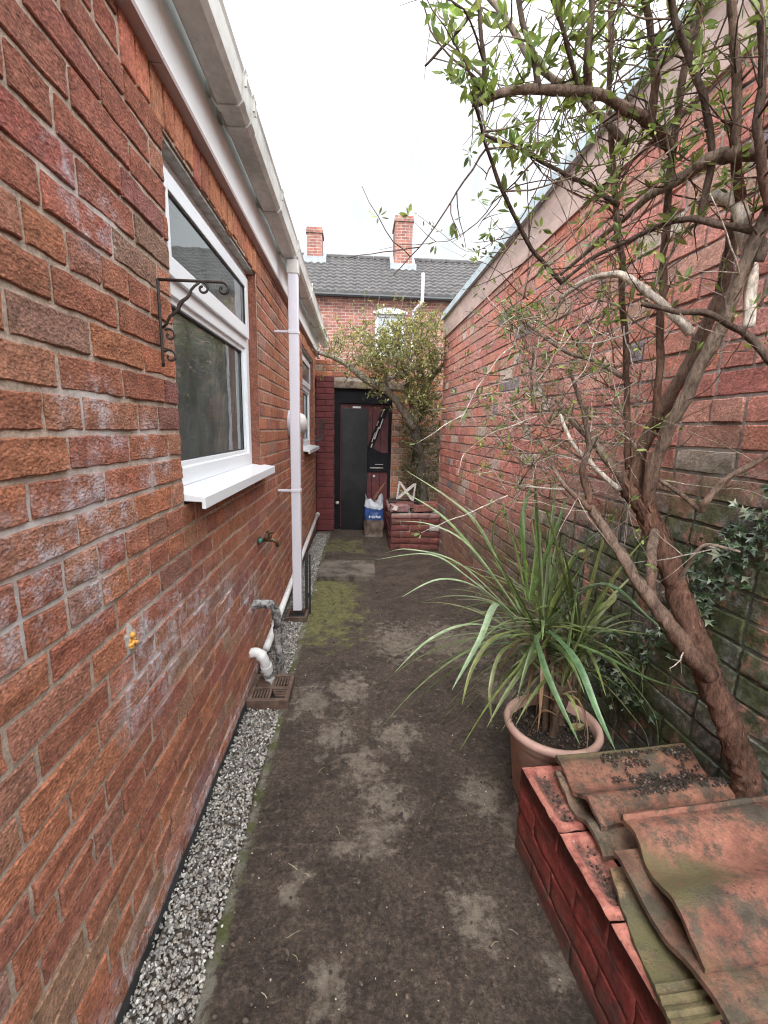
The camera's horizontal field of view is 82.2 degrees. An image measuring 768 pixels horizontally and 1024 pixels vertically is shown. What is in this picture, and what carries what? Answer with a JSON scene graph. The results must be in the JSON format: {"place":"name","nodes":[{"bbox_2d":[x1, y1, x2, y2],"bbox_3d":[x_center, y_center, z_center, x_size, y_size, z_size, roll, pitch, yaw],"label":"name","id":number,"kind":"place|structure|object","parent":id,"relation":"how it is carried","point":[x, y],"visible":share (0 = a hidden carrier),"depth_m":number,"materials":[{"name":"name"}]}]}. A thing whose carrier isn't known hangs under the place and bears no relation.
{"place":"outdoors","nodes":[
{"label":"outdoors","id":0,"kind":"place"},
{"bbox_2d":[129,528,602,1023],"bbox_3d":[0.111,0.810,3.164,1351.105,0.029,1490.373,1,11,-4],"label":"ground","id":1,"kind":"structure","parent":0,"point":[263,903],"depth_m":1.48,"materials":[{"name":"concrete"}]},
{"bbox_2d":[0,0,328,1023],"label":"brick house","id":2,"kind":"structure","parent":1,"relation":"on","point":[146,500],"depth_m":1.04,"materials":[{"name":"red brick"}]},
{"bbox_2d":[156,277,229,366],"bbox_3d":[-0.508,-0.506,1.183,0.190,0.226,0.011,1,11,-4],"label":"hanging basket bracket","id":3,"kind":"object","parent":2,"relation":"attached to","point":[180,304],"visible":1,"depth_m":1.17,"materials":[{"name":"metal"}]},
{"bbox_2d":[162,134,274,508],"bbox_3d":[-0.678,-0.643,1.893,0.172,1.060,1.207,1,11,-4],"label":"window","id":4,"kind":"structure","parent":2,"relation":"in","point":[209,479],"depth_m":1.76,"materials":[{"name":"white plastic"}]},
{"bbox_2d":[249,647,274,684],"bbox_3d":[-0.648,0.832,2.332,0.131,0.263,0.105,1,11,-4],"label":"pipe elbow","id":5,"kind":"object","parent":2,"relation":"attached to","point":[262,658],"visible":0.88,"depth_m":2.29,"materials":[{"name":"white plastic"}]},
{"bbox_2d":[252,599,283,673],"bbox_3d":[-0.633,0.703,2.413,0.173,0.484,0.064,-4,12,-27],"label":"waste pipe","id":6,"kind":"object","parent":2,"relation":"attached to","point":[272,605],"visible":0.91,"depth_m":2.40,"materials":[{"name":"grey plastic"}]},
{"bbox_2d":[258,530,278,546],"bbox_3d":[-0.644,0.151,2.453,0.118,0.092,0.060,-2,11,-15],"label":"outdoor tap","id":7,"kind":"object","parent":2,"relation":"attached to","point":[268,539],"visible":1,"depth_m":2.45,"materials":[{"name":"gold metal"}]},
{"bbox_2d":[263,512,319,651],"bbox_3d":[-0.777,0.402,4.183,0.053,0.165,3.432,1,11,-4],"label":"overflow pipe","id":8,"kind":"object","parent":2,"relation":"attached to","point":[269,640],"visible":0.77,"depth_m":3.22,"materials":[{"name":"white plastic"}]},
{"bbox_2d":[287,410,306,436],"bbox_3d":[-0.684,-0.704,3.516,0.142,0.216,0.216,1,11,-4],"label":"bulkhead lamp","id":9,"kind":"object","parent":2,"relation":"attached to","point":[303,423],"visible":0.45,"depth_m":3.45,"materials":[{"name":"grey plastic"}]},
{"bbox_2d":[302,346,318,453],"bbox_3d":[-0.866,-1.221,4.958,0.172,1.060,1.177,1,11,-4],"label":"window","id":10,"kind":"structure","parent":2,"relation":"in","point":[309,448],"depth_m":5.15,"materials":[{"name":"white plastic"}]},
{"bbox_2d":[311,418,323,440],"bbox_3d":[-0.727,-0.906,4.841,0.083,0.233,0.686,1,11,-4],"label":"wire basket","id":11,"kind":"object","parent":2,"relation":"attached to","point":[321,431],"visible":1,"depth_m":4.70,"materials":[{"name":"metal"}]},
{"bbox_2d":[120,533,328,1023],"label":"gravel","id":12,"kind":"structure","parent":1,"relation":"on","point":[156,987],"depth_m":1.35,"materials":[{"name":"grey gravel"}]},
{"bbox_2d":[246,673,294,710],"bbox_3d":[-0.584,0.938,2.295,0.205,0.065,0.245,1,11,-4],"label":"drain cover","id":13,"kind":"object","parent":1,"relation":"on","point":[264,695],"visible":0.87,"depth_m":2.25,"materials":[{"name":"brown plastic"}]},
{"bbox_2d":[285,608,308,623],"bbox_3d":[-0.637,0.765,3.240,0.155,0.055,0.180,1,11,-4],"label":"gully tray","id":14,"kind":"object","parent":1,"relation":"on","point":[302,615],"visible":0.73,"depth_m":3.19,"materials":[{"name":"brown plastic"}]},
{"bbox_2d":[305,553,310,613],"bbox_3d":[-0.565,0.530,3.267,0.042,0.470,0.020,1,11,-4],"label":"plastic offcut","id":15,"kind":"object","parent":14,"relation":"on","point":[307,595],"visible":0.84,"depth_m":3.26,"materials":[{"name":"black plastic"}]},
{"bbox_2d":[317,560,375,581],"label":"concrete slab","id":16,"kind":"structure","parent":1,"relation":"on","point":[345,570],"depth_m":4.16,"materials":[{"name":"grey concrete"}]},
{"bbox_2d":[341,408,367,529],"bbox_3d":[-0.402,-0.559,5.939,0.347,1.635,0.017,1,11,-4],"label":"leaning board","id":17,"kind":"object","parent":1,"relation":"on","point":[354,432],"visible":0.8,"depth_m":5.92,"materials":[{"name":"black wood"}]},
{"bbox_2d":[363,493,383,536],"bbox_3d":[-0.129,0.030,5.737,0.275,0.563,0.185,1,11,-4],"label":"compost sack","id":18,"kind":"object","parent":1,"relation":"on","point":[373,523],"visible":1,"depth_m":5.68,"materials":[{"name":"white plastic"}]},
{"bbox_2d":[372,482,385,501],"bbox_3d":[-0.102,-0.186,5.714,0.256,0.417,0.044,-1,11,-11],"label":"wooden offcut","id":19,"kind":"object","parent":18,"relation":"in","point":[377,493],"visible":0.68,"depth_m":5.69,"materials":[{"name":"brown wood"}]},
{"bbox_2d":[315,360,443,530],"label":"end wall","id":20,"kind":"structure","parent":1,"relation":"on","point":[329,384],"depth_m":5.85,"materials":[{"name":"brick"}]},
{"bbox_2d":[334,389,391,528],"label":"gate","id":21,"kind":"structure","parent":20,"relation":"attached to","point":[379,450],"depth_m":5.93,"materials":[{"name":"black paint"}]},
{"bbox_2d":[212,543,579,1023],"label":"ground debris","id":22,"kind":"object","parent":1,"relation":"on","point":[252,988],"visible":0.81,"depth_m":1.36,"materials":[{"name":"brown stone"}]},
{"bbox_2d":[385,498,439,549],"bbox_3d":[0.324,0.129,5.566,0.574,0.457,1.048,1,11,-4],"label":"raised bed","id":23,"kind":"object","parent":1,"relation":"on","point":[399,531],"visible":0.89,"depth_m":5.07,"materials":[{"name":"brick"}]},
{"bbox_2d":[306,286,448,504],"bbox_3d":[0.091,-1.289,5.204,1.731,2.510,1.879,5,11,20],"label":"corner tree","id":24,"kind":"object","parent":23,"relation":"on","point":[420,399],"visible":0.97,"depth_m":4.96,"materials":[{"name":"green plant"}]},
{"bbox_2d":[389,503,409,511],"bbox_3d":[0.179,-0.052,5.063,0.229,0.085,0.111,-1,11,-12],"label":"loose brick","id":25,"kind":"object","parent":23,"relation":"on","point":[404,508],"visible":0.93,"depth_m":5.03,"materials":[{"name":"red brick"}]},
{"bbox_2d":[394,501,413,507],"bbox_3d":[0.239,-0.088,5.228,0.228,0.069,0.104,0,11,-6],"label":"loose brick","id":26,"kind":"object","parent":23,"relation":"on","point":[410,504],"visible":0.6,"depth_m":5.19,"materials":[{"name":"red brick"}]},
{"bbox_2d":[414,504,432,511],"bbox_3d":[0.460,-0.046,5.102,0.226,0.084,0.105,3,11,8],"label":"loose brick","id":27,"kind":"object","parent":23,"relation":"on","point":[420,508],"visible":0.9,"depth_m":5.06,"materials":[{"name":"red brick"}]},
{"bbox_2d":[422,501,437,507],"bbox_3d":[0.570,-0.088,5.269,0.225,0.069,0.105,2,11,2],"label":"loose brick","id":28,"kind":"object","parent":23,"relation":"on","point":[434,503],"visible":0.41,"depth_m":5.22,"materials":[{"name":"red brick"}]},
{"bbox_2d":[504,694,603,797],"bbox_3d":[0.630,0.935,1.683,0.353,0.311,0.353,1,11,-4],"label":"plant pot","id":29,"kind":"object","parent":1,"relation":"on","point":[535,747],"visible":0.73,"depth_m":1.62,"materials":[{"name":"ceramic"}]},
{"bbox_2d":[377,462,697,750],"bbox_3d":[0.473,0.411,1.713,1.025,1.261,1.226,-1,11,-11],"label":"strappy plant","id":30,"kind":"object","parent":29,"relation":"in","point":[541,650],"visible":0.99,"depth_m":1.59,"materials":[{"name":"green plant"}]},
{"bbox_2d":[570,723,584,730],"bbox_3d":[0.722,0.806,1.644,0.049,0.014,0.050,6,12,25],"label":"fallen leaf","id":31,"kind":"object","parent":29,"relation":"on","point":[580,727],"visible":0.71,"depth_m":1.65,"materials":[{"name":"yellow plant"}]},
{"bbox_2d":[437,0,767,794],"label":"boundary wall","id":32,"kind":"structure","parent":1,"relation":"on","point":[729,406],"depth_m":1.73,"materials":[{"name":"brick"}]},
{"bbox_2d":[584,472,767,732],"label":"ivy","id":33,"kind":"object","parent":32,"relation":"attached to","point":[706,598],"visible":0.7,"depth_m":1.35,"materials":[{"name":"green plant"}]},
{"bbox_2d":[515,765,725,1023],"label":"brick planter","id":34,"kind":"object","parent":1,"relation":"on","point":[586,919],"visible":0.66,"depth_m":1.12,"materials":[{"name":"red brick"}]},
{"bbox_2d":[349,0,767,797],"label":"tree","id":35,"kind":"object","parent":34,"relation":"on","point":[681,622],"visible":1,"depth_m":1.06,"materials":[{"name":"brown plant"}]},
{"bbox_2d":[538,776,619,904],"bbox_3d":[0.603,0.935,0.999,0.138,0.032,0.888,0,11,-7],"label":"planter grit","id":36,"kind":"object","parent":34,"relation":"on","point":[597,866],"visible":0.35,"depth_m":1.15,"materials":[{"name":"stone"}]},
{"bbox_2d":[554,770,638,860],"bbox_3d":[0.722,0.843,1.264,0.366,0.065,0.269,0,11,-7],"label":"roof tile","id":37,"kind":"object","parent":34,"relation":"on","point":[609,842],"visible":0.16,"depth_m":1.16,"materials":[{"name":"ceramic"}]},
{"bbox_2d":[555,743,734,830],"bbox_3d":[0.772,0.798,1.300,0.444,0.064,0.240,0,11,-7],"label":"roof tile","id":38,"kind":"object","parent":37,"relation":"on","point":[589,779],"visible":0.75,"depth_m":1.30,"materials":[{"name":"ceramic"}]},
{"bbox_2d":[600,745,731,796],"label":"spilt soil","id":39,"kind":"structure","parent":38,"relation":"on","point":[669,781],"depth_m":1.32,"materials":[{"name":"grey dark soil"}]},
{"bbox_2d":[609,867,722,1023],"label":"roof tile","id":40,"kind":"object","parent":34,"relation":"on","point":[682,996],"visible":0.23,"depth_m":0.88,"materials":[{"name":"ceramic"}]},
{"bbox_2d":[613,848,767,1023],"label":"roof tile","id":41,"kind":"object","parent":40,"relation":"on","point":[738,996],"visible":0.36,"depth_m":0.83,"materials":[{"name":"ceramic"}]},
{"bbox_2d":[620,795,767,973],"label":"roof tile","id":42,"kind":"object","parent":41,"relation":"on","point":[705,866],"visible":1,"depth_m":1.00,"materials":[{"name":"ceramic"}]},
{"bbox_2d":[302,215,482,374],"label":"terraced house","id":43,"kind":"structure","parent":0,"point":[341,282],"depth_m":12.23,"materials":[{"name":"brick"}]},
{"bbox_2d":[375,314,404,355],"bbox_3d":[0.158,-4.889,12.243,0.840,1.150,0.089,1,11,-4],"label":"window","id":44,"kind":"structure","parent":43,"relation":"in","point":[378,321],"depth_m":12.19,"materials":[{"name":"white paint"}]},
{"bbox_2d":[396,481,415,500],"bbox_3d":[0.260,-0.245,5.192,0.233,0.233,0.045,1,11,-4],"label":"screen block","id":45,"kind":"object","parent":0,"point":[406,490],"depth_m":5.17,"materials":[{"name":"concrete"}]},
{"bbox_2d":[223,0,684,260],"label":"sky","id":46,"kind":"structure","parent":0,"point":[345,102],"materials":[{"name":"white"}]}
]}

